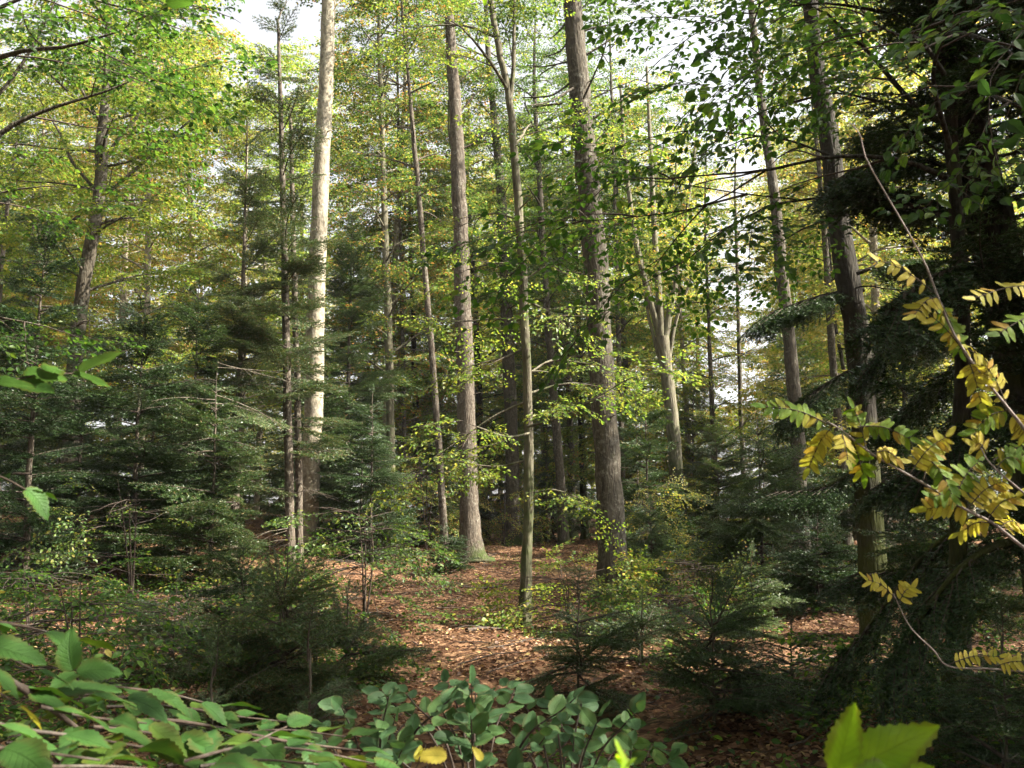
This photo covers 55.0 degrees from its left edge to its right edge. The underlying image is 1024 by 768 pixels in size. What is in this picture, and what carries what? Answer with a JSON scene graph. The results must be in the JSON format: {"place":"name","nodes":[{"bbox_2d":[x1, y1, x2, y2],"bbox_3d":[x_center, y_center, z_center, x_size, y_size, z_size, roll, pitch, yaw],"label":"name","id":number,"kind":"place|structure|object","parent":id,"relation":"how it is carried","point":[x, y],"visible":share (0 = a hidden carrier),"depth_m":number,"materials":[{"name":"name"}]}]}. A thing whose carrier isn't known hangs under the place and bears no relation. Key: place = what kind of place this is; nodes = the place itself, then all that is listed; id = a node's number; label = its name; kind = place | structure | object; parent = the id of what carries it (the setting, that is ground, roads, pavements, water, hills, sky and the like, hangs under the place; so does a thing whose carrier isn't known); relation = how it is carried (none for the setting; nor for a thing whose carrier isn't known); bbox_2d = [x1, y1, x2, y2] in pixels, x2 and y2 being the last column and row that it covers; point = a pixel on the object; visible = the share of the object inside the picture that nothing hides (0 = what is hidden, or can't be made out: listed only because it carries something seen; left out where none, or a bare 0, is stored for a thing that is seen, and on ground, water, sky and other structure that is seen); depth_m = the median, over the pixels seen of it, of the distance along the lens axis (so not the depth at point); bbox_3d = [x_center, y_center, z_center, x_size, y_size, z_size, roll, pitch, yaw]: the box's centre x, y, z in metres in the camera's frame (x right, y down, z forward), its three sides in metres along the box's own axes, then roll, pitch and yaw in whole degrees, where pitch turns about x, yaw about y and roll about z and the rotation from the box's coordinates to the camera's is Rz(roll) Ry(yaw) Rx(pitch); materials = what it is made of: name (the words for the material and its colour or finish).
{"place":"outdoors","nodes":[
{"label":"outdoors","id":0,"kind":"place"},
{"bbox_2d":[0,503,1023,767],"bbox_3d":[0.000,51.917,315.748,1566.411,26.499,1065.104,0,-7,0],"label":"ground","id":1,"kind":"structure","parent":0,"point":[662,719],"depth_m":10.73,"materials":[{"name":"brown soil"}]},
{"bbox_2d":[0,87,58,521],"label":"fir tree","id":2,"kind":"object","parent":1,"relation":"on","point":[18,444],"visible":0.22,"depth_m":29.37,"materials":[{"name":"green plant"}]},
{"bbox_2d":[0,206,102,593],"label":"fir tree","id":3,"kind":"object","parent":1,"relation":"on","point":[9,541],"visible":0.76,"depth_m":14.98,"materials":[{"name":"green plant"}]},
{"bbox_2d":[0,124,104,510],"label":"beech tree","id":4,"kind":"object","parent":1,"relation":"on","point":[37,205],"visible":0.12,"depth_m":38.87,"materials":[{"name":"green plant"}]},
{"bbox_2d":[0,36,140,413],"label":"beech tree","id":5,"kind":"object","parent":1,"relation":"on","point":[14,117],"visible":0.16,"depth_m":43.55,"materials":[{"name":"green plant"}]},
{"bbox_2d":[0,538,156,666],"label":"beech shrub","id":6,"kind":"object","parent":1,"relation":"on","point":[12,576],"visible":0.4,"depth_m":9.50,"materials":[{"name":"green plant"}]},
{"bbox_2d":[0,308,159,558],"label":"fir tree","id":7,"kind":"object","parent":1,"relation":"on","point":[78,464],"visible":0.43,"depth_m":18.70,"materials":[{"name":"green plant"}]},
{"bbox_2d":[0,46,224,463],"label":"beech tree","id":8,"kind":"object","parent":1,"relation":"on","point":[107,439],"visible":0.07,"depth_m":41.36,"materials":[{"name":"green plant"}]},
{"bbox_2d":[8,27,224,513],"bbox_3d":[-14.634,-5.503,36.903,7.351,21.216,7.052,0,-7,0],"label":"beech tree","id":9,"kind":"object","parent":1,"relation":"on","point":[122,296],"visible":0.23,"depth_m":36.74,"materials":[{"name":"green plant"}]},
{"bbox_2d":[0,569,239,732],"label":"beech shrub","id":10,"kind":"object","parent":1,"relation":"on","point":[135,646],"visible":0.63,"depth_m":7.27,"materials":[{"name":"green plant"}]},
{"bbox_2d":[0,478,240,615],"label":"beech shrub","id":11,"kind":"object","parent":1,"relation":"on","point":[53,561],"visible":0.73,"depth_m":13.74,"materials":[{"name":"green plant"}]},
{"bbox_2d":[0,0,264,551],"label":"beech tree","id":12,"kind":"object","parent":1,"relation":"on","point":[83,284],"visible":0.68,"depth_m":21.46,"materials":[{"name":"green plant"}]},
{"bbox_2d":[31,280,243,582],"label":"fir tree","id":13,"kind":"object","parent":1,"relation":"on","point":[163,473],"visible":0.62,"depth_m":16.89,"materials":[{"name":"green plant"}]},
{"bbox_2d":[0,0,278,383],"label":"beech tree","id":14,"kind":"object","parent":1,"relation":"on","point":[32,49],"visible":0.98,"depth_m":9.64,"materials":[{"name":"green plant"}]},
{"bbox_2d":[22,0,263,520],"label":"beech tree","id":15,"kind":"object","parent":1,"relation":"on","point":[213,44],"visible":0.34,"depth_m":32.89,"materials":[{"name":"green plant"}]},
{"bbox_2d":[97,275,256,555],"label":"fir tree","id":16,"kind":"object","parent":1,"relation":"on","point":[192,323],"visible":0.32,"depth_m":19.48,"materials":[{"name":"green plant"}]},
{"bbox_2d":[86,54,280,501],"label":"beech tree","id":17,"kind":"object","parent":1,"relation":"on","point":[212,241],"visible":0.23,"depth_m":40.88,"materials":[{"name":"green plant"}]},
{"bbox_2d":[111,562,268,686],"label":"fir tree","id":18,"kind":"object","parent":1,"relation":"on","point":[187,667],"visible":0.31,"depth_m":9.25,"materials":[{"name":"green plant"}]},
{"bbox_2d":[102,361,295,592],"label":"fir tree","id":19,"kind":"object","parent":1,"relation":"on","point":[217,522],"visible":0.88,"depth_m":16.12,"materials":[{"name":"green plant"}]},
{"bbox_2d":[0,621,399,767],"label":"hazel shrub","id":20,"kind":"object","parent":1,"relation":"on","point":[194,748],"visible":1,"depth_m":1.47,"materials":[{"name":"green plant"}]},
{"bbox_2d":[138,543,287,670],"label":"fir tree","id":21,"kind":"object","parent":1,"relation":"on","point":[229,591],"visible":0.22,"depth_m":10.07,"materials":[{"name":"green plant"}]},
{"bbox_2d":[155,115,322,559],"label":"fir tree","id":22,"kind":"object","parent":1,"relation":"on","point":[259,242],"visible":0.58,"depth_m":21.28,"materials":[{"name":"green plant"}]},
{"bbox_2d":[154,36,351,522],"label":"beech tree","id":23,"kind":"object","parent":1,"relation":"on","point":[235,133],"visible":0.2,"depth_m":40.77,"materials":[{"name":"green plant"}]},
{"bbox_2d":[174,71,345,517],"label":"beech tree","id":24,"kind":"object","parent":1,"relation":"on","point":[259,433],"visible":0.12,"depth_m":42.96,"materials":[{"name":"green plant"}]},
{"bbox_2d":[161,547,363,736],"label":"fir tree","id":25,"kind":"object","parent":1,"relation":"on","point":[249,638],"visible":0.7,"depth_m":7.23,"materials":[{"name":"green plant"}]},
{"bbox_2d":[209,0,354,567],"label":"fir tree","id":26,"kind":"object","parent":1,"relation":"on","point":[308,268],"visible":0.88,"depth_m":21.61,"materials":[{"name":"green plant"}]},
{"bbox_2d":[175,581,423,696],"bbox_3d":[-1.923,2.596,9.291,2.398,1.311,2.371,-3,-8,23],"label":"beech shrub","id":27,"kind":"object","parent":1,"relation":"on","point":[389,639],"visible":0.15,"depth_m":9.33,"materials":[{"name":"green plant"}]},
{"bbox_2d":[245,87,363,562],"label":"fir tree","id":28,"kind":"object","parent":1,"relation":"on","point":[297,409],"visible":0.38,"depth_m":22.73,"materials":[{"name":"green plant"}]},
{"bbox_2d":[218,36,392,478],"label":"beech tree","id":29,"kind":"object","parent":1,"relation":"on","point":[271,172],"visible":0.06,"depth_m":45.96,"materials":[{"name":"green plant"}]},
{"bbox_2d":[262,594,362,767],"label":"fir tree","id":30,"kind":"object","parent":1,"relation":"on","point":[326,692],"visible":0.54,"depth_m":4.48,"materials":[{"name":"green plant"}]},
{"bbox_2d":[256,312,368,537],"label":"fir tree","id":31,"kind":"object","parent":1,"relation":"on","point":[278,473],"visible":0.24,"depth_m":27.01,"materials":[{"name":"green plant"}]},
{"bbox_2d":[260,213,413,545],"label":"fir tree","id":32,"kind":"object","parent":1,"relation":"on","point":[350,280],"visible":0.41,"depth_m":29.08,"materials":[{"name":"green plant"}]},
{"bbox_2d":[280,409,414,557],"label":"fir tree","id":33,"kind":"object","parent":1,"relation":"on","point":[351,469],"visible":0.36,"depth_m":24.72,"materials":[{"name":"green plant"}]},
{"bbox_2d":[286,575,436,690],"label":"fir tree","id":34,"kind":"object","parent":1,"relation":"on","point":[393,653],"visible":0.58,"depth_m":8.64,"materials":[{"name":"green plant"}]},
{"bbox_2d":[257,504,470,642],"bbox_3d":[-1.885,2.579,12.598,2.757,2.073,3.079,0,-7,0],"label":"beech shrub","id":35,"kind":"object","parent":1,"relation":"on","point":[397,564],"visible":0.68,"depth_m":12.72,"materials":[{"name":"green plant"}]},
{"bbox_2d":[306,385,438,561],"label":"fir tree","id":36,"kind":"object","parent":1,"relation":"on","point":[389,475],"visible":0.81,"depth_m":23.82,"materials":[{"name":"green plant"}]},
{"bbox_2d":[290,678,467,767],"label":"hazel shrub","id":37,"kind":"object","parent":1,"relation":"on","point":[403,745],"visible":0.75,"depth_m":2.27,"materials":[{"name":"plant"}]},
{"bbox_2d":[286,0,473,555],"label":"beech tree","id":38,"kind":"object","parent":1,"relation":"on","point":[319,210],"visible":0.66,"depth_m":25.08,"materials":[{"name":"beige plant"}]},
{"bbox_2d":[262,0,521,537],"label":"beech tree","id":39,"kind":"object","parent":1,"relation":"on","point":[393,296],"visible":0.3,"depth_m":34.93,"materials":[{"name":"green plant"}]},
{"bbox_2d":[293,0,491,547],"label":"beech tree","id":40,"kind":"object","parent":1,"relation":"on","point":[388,330],"visible":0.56,"depth_m":31.63,"materials":[{"name":"green plant"}]},
{"bbox_2d":[304,0,493,541],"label":"beech tree","id":41,"kind":"object","parent":1,"relation":"on","point":[404,438],"visible":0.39,"depth_m":33.49,"materials":[{"name":"green plant"}]},
{"bbox_2d":[324,60,487,522],"bbox_3d":[-4.309,-3.133,36.769,7.107,17.722,7.848,3,-8,-23],"label":"beech tree","id":42,"kind":"object","parent":1,"relation":"on","point":[396,313],"visible":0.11,"depth_m":36.26,"materials":[{"name":"green plant"}]},
{"bbox_2d":[330,0,487,547],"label":"beech tree","id":43,"kind":"object","parent":1,"relation":"on","point":[416,188],"visible":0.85,"depth_m":28.30,"materials":[{"name":"green plant"}]},
{"bbox_2d":[330,110,503,538],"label":"beech tree","id":44,"kind":"object","parent":1,"relation":"on","point":[413,344],"visible":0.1,"depth_m":35.92,"materials":[{"name":"green plant"}]},
{"bbox_2d":[395,0,547,563],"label":"beech tree","id":45,"kind":"object","parent":1,"relation":"on","point":[470,523],"visible":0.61,"depth_m":26.31,"materials":[{"name":"brown plant"}]},
{"bbox_2d":[359,664,598,767],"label":"hazel shrub","id":46,"kind":"object","parent":1,"relation":"on","point":[478,714],"visible":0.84,"depth_m":2.48,"materials":[{"name":"green plant"}]},
{"bbox_2d":[391,87,567,537],"bbox_3d":[-1.411,-2.550,37.718,6.967,17.477,6.435,0,-7,0],"label":"beech tree","id":47,"kind":"object","parent":1,"relation":"on","point":[479,399],"visible":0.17,"depth_m":37.17,"materials":[{"name":"green plant"}]},
{"bbox_2d":[404,0,610,546],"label":"beech tree","id":48,"kind":"object","parent":1,"relation":"on","point":[510,417],"visible":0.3,"depth_m":34.20,"materials":[{"name":"green plant"}]},
{"bbox_2d":[0,516,1023,767],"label":"ground cover","id":49,"kind":"object","parent":1,"relation":"on","point":[16,710],"visible":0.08,"depth_m":7.69,"materials":[{"name":"green plant"}]},
{"bbox_2d":[0,513,1023,767],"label":"fallen leaves","id":50,"kind":"object","parent":1,"relation":"on","point":[618,685],"depth_m":9.75,"materials":[{"name":"brown plant"}]},
{"bbox_2d":[349,0,705,627],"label":"beech tree","id":51,"kind":"object","parent":1,"relation":"on","point":[529,490],"visible":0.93,"depth_m":13.75,"materials":[{"name":"green plant"}]},
{"bbox_2d":[441,0,634,544],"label":"beech tree","id":52,"kind":"object","parent":1,"relation":"on","point":[563,535],"visible":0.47,"depth_m":33.34,"materials":[{"name":"green plant"}]},
{"bbox_2d":[488,124,591,534],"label":"spruce tree","id":53,"kind":"object","parent":1,"relation":"on","point":[546,425],"visible":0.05,"depth_m":42.20,"materials":[{"name":"green plant"}]},
{"bbox_2d":[460,536,662,638],"bbox_3d":[0.664,2.898,12.793,2.684,1.746,2.641,0,-7,0],"label":"beech shrub","id":54,"kind":"object","parent":1,"relation":"on","point":[510,617],"visible":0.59,"depth_m":12.77,"materials":[{"name":"green plant"}]},
{"bbox_2d":[488,677,645,767],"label":"hazel shrub","id":55,"kind":"object","parent":1,"relation":"on","point":[586,718],"visible":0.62,"depth_m":2.66,"materials":[{"name":"green plant"}]},
{"bbox_2d":[478,65,662,537],"bbox_3d":[2.150,-3.346,39.963,8.366,19.104,8.048,0,-7,0],"label":"beech tree","id":56,"kind":"object","parent":1,"relation":"on","point":[571,445],"visible":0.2,"depth_m":39.47,"materials":[{"name":"green plant"}]},
{"bbox_2d":[486,67,662,539],"bbox_3d":[2.780,-3.101,38.501,6.602,18.537,7.000,3,-8,-25],"label":"beech tree","id":57,"kind":"object","parent":1,"relation":"on","point":[583,492],"visible":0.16,"depth_m":38.28,"materials":[{"name":"green plant"}]},
{"bbox_2d":[510,564,645,715],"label":"fir tree","id":58,"kind":"object","parent":1,"relation":"on","point":[609,640],"visible":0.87,"depth_m":8.25,"materials":[{"name":"green plant"}]},
{"bbox_2d":[483,0,692,598],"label":"tree","id":59,"kind":"object","parent":1,"relation":"on","point":[609,490],"visible":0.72,"depth_m":17.17,"materials":[{"name":"green plant"}]},
{"bbox_2d":[505,3,700,527],"bbox_3d":[3.007,-5.233,34.042,6.676,21.479,6.439,0,-7,0],"label":"beech tree","id":60,"kind":"object","parent":1,"relation":"on","point":[618,345],"visible":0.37,"depth_m":33.45,"materials":[{"name":"green plant"}]},
{"bbox_2d":[520,87,725,523],"bbox_3d":[3.891,-2.553,36.462,7.389,16.873,7.108,-6,-9,38],"label":"beech tree","id":61,"kind":"object","parent":1,"relation":"on","point":[624,333],"visible":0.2,"depth_m":35.96,"materials":[{"name":"green plant"}]},
{"bbox_2d":[555,392,704,559],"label":"fir tree","id":62,"kind":"object","parent":1,"relation":"on","point":[632,464],"visible":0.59,"depth_m":24.25,"materials":[{"name":"green plant"}]},
{"bbox_2d":[585,586,688,668],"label":"fir tree","id":63,"kind":"object","parent":1,"relation":"on","point":[646,636],"visible":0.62,"depth_m":9.76,"materials":[{"name":"green plant"}]},
{"bbox_2d":[592,494,685,589],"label":"fir tree","id":64,"kind":"object","parent":1,"relation":"on","point":[661,542],"visible":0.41,"depth_m":18.62,"materials":[{"name":"green plant"}]},
{"bbox_2d":[596,709,688,767],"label":"hazel shrub","id":65,"kind":"object","parent":1,"relation":"on","point":[674,759],"visible":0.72,"depth_m":3.21,"materials":[{"name":"plant"}]},
{"bbox_2d":[577,467,713,569],"bbox_3d":[2.998,3.218,22.932,3.042,2.563,3.073,0,-7,0],"label":"beech shrub","id":66,"kind":"object","parent":1,"relation":"on","point":[675,495],"visible":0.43,"depth_m":22.49,"materials":[{"name":"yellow plant"}]},
{"bbox_2d":[595,34,731,546],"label":"beech tree","id":67,"kind":"object","parent":1,"relation":"on","point":[663,345],"visible":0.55,"depth_m":28.26,"materials":[{"name":"green plant"}]},
{"bbox_2d":[618,385,716,554],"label":"fir tree","id":68,"kind":"object","parent":1,"relation":"on","point":[651,476],"visible":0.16,"depth_m":26.82,"materials":[{"name":"green plant"}]},
{"bbox_2d":[591,88,757,495],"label":"beech tree","id":69,"kind":"object","parent":1,"relation":"on","point":[724,353],"visible":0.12,"depth_m":43.82,"materials":[{"name":"green plant"}]},
{"bbox_2d":[573,574,785,642],"bbox_3d":[2.079,3.119,12.786,2.609,1.445,2.857,0,-7,0],"label":"beech shrub","id":70,"kind":"object","parent":1,"relation":"on","point":[631,604],"visible":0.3,"depth_m":12.35,"materials":[{"name":"green plant"}]},
{"bbox_2d":[590,532,784,610],"bbox_3d":[2.825,3.094,15.699,2.956,1.411,2.638,-7,-10,44],"label":"beech shrub","id":71,"kind":"object","parent":1,"relation":"on","point":[685,558],"visible":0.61,"depth_m":15.73,"materials":[{"name":"green plant"}]},
{"bbox_2d":[611,114,769,533],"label":"beech tree","id":72,"kind":"object","parent":1,"relation":"on","point":[699,429],"visible":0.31,"depth_m":35.95,"materials":[{"name":"green plant"}]},
{"bbox_2d":[633,146,775,470],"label":"beech tree","id":73,"kind":"object","parent":1,"relation":"on","point":[727,307],"visible":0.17,"depth_m":62.47,"materials":[{"name":"green plant"}]},
{"bbox_2d":[646,135,785,531],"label":"beech tree","id":74,"kind":"object","parent":1,"relation":"on","point":[709,378],"visible":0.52,"depth_m":34.25,"materials":[{"name":"green plant"}]},
{"bbox_2d":[409,0,1023,760],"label":"beech tree","id":75,"kind":"object","parent":1,"relation":"on","point":[955,204],"visible":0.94,"depth_m":6.39,"materials":[{"name":"green plant"}]},
{"bbox_2d":[660,418,791,554],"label":"fir tree","id":76,"kind":"object","parent":1,"relation":"on","point":[727,462],"visible":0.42,"depth_m":26.74,"materials":[{"name":"green plant"}]},
{"bbox_2d":[676,117,782,495],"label":"beech tree","id":77,"kind":"object","parent":1,"relation":"on","point":[740,368],"visible":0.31,"depth_m":40.45,"materials":[{"name":"green plant"}]},
{"bbox_2d":[643,552,838,743],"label":"fir tree","id":78,"kind":"object","parent":1,"relation":"on","point":[696,655],"visible":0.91,"depth_m":7.35,"materials":[{"name":"green plant"}]},
{"bbox_2d":[666,414,839,591],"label":"spruce tree","id":79,"kind":"object","parent":1,"relation":"on","point":[730,540],"visible":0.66,"depth_m":17.02,"materials":[{"name":"green plant"}]},
{"bbox_2d":[703,537,806,643],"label":"fir tree","id":80,"kind":"object","parent":1,"relation":"on","point":[770,587],"visible":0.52,"depth_m":11.20,"materials":[{"name":"green plant"}]},
{"bbox_2d":[701,0,811,552],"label":"beech tree","id":81,"kind":"object","parent":1,"relation":"on","point":[793,388],"visible":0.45,"depth_m":25.29,"materials":[{"name":"brown plant"}]},
{"bbox_2d":[716,591,845,709],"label":"fir tree","id":82,"kind":"object","parent":1,"relation":"on","point":[782,654],"visible":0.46,"depth_m":8.30,"materials":[{"name":"green plant"}]},
{"bbox_2d":[728,183,858,489],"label":"beech tree","id":83,"kind":"object","parent":1,"relation":"on","point":[768,351],"visible":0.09,"depth_m":46.44,"materials":[{"name":"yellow plant"}]},
{"bbox_2d":[759,324,851,546],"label":"fir tree","id":84,"kind":"object","parent":1,"relation":"on","point":[813,478],"visible":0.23,"depth_m":27.14,"materials":[{"name":"green plant"}]},
{"bbox_2d":[761,506,857,616],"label":"fir tree","id":85,"kind":"object","parent":1,"relation":"on","point":[804,580],"visible":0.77,"depth_m":13.69,"materials":[{"name":"green plant"}]},
{"bbox_2d":[750,5,929,548],"bbox_3d":[10.038,-3.780,30.877,5.214,18.164,5.407,-2,-7,14],"label":"beech tree","id":86,"kind":"object","parent":1,"relation":"on","point":[831,345],"visible":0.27,"depth_m":30.43,"materials":[{"name":"green plant"}]},
{"bbox_2d":[730,0,952,540],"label":"beech tree","id":87,"kind":"object","parent":1,"relation":"on","point":[807,342],"visible":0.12,"depth_m":35.92,"materials":[{"name":"green plant"}]},
{"bbox_2d":[733,0,977,637],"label":"spruce tree","id":88,"kind":"object","parent":1,"relation":"on","point":[847,297],"visible":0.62,"depth_m":12.48,"materials":[{"name":"green plant"}]},
{"bbox_2d":[722,0,1011,547],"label":"beech tree","id":89,"kind":"object","parent":1,"relation":"on","point":[874,300],"visible":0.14,"depth_m":32.05,"materials":[{"name":"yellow plant"}]},
{"bbox_2d":[823,702,939,767],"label":"beech twig","id":90,"kind":"object","parent":1,"relation":"on","point":[849,743],"visible":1,"depth_m":0.91,"materials":[{"name":"green plant"}]},
{"bbox_2d":[790,280,974,568],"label":"fir tree","id":91,"kind":"object","parent":1,"relation":"on","point":[904,388],"visible":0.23,"depth_m":16.65,"materials":[{"name":"green plant"}]},
{"bbox_2d":[750,396,1023,549],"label":"rowan branch","id":92,"kind":"object","parent":1,"relation":"on","point":[927,455],"visible":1,"depth_m":2.10,"materials":[{"name":"yellow plant"}]},
{"bbox_2d":[774,603,1023,740],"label":"beech shrub","id":93,"kind":"object","parent":1,"relation":"on","point":[837,642],"visible":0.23,"depth_m":7.69,"materials":[{"name":"green plant"}]},
{"bbox_2d":[792,0,1023,740],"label":"fir tree","id":94,"kind":"object","parent":1,"relation":"on","point":[992,241],"visible":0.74,"depth_m":6.67,"materials":[{"name":"green plant"}]},
{"bbox_2d":[838,383,1023,671],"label":"fir tree","id":95,"kind":"object","parent":1,"relation":"on","point":[918,546],"visible":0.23,"depth_m":9.24,"materials":[{"name":"green plant"}]},
{"bbox_2d":[850,122,1023,446],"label":"branch","id":96,"kind":"object","parent":1,"relation":"on","point":[950,327],"visible":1,"depth_m":2.17,"materials":[{"name":"plant"}]},
{"bbox_2d":[859,572,1023,674],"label":"rowan twig","id":97,"kind":"object","parent":1,"relation":"on","point":[911,590],"visible":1,"depth_m":2.54,"materials":[{"name":"plant"}]},
{"bbox_2d":[886,595,1023,767],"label":"fir tree","id":98,"kind":"object","parent":1,"relation":"on","point":[1000,723],"visible":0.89,"depth_m":5.45,"materials":[{"name":"green plant"}]},
{"bbox_2d":[0,0,1023,517],"label":"sky","id":99,"kind":"structure","parent":0,"point":[308,25],"materials":[{"name":"white"}]},
{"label":"beech tree","id":100,"kind":"object","parent":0,"visible":0},
{"bbox_2d":[0,351,123,393],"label":"hazel twig","id":101,"kind":"object","parent":100,"relation":"attached to","point":[33,379],"visible":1,"depth_m":1.57,"materials":[{"name":"plant"}]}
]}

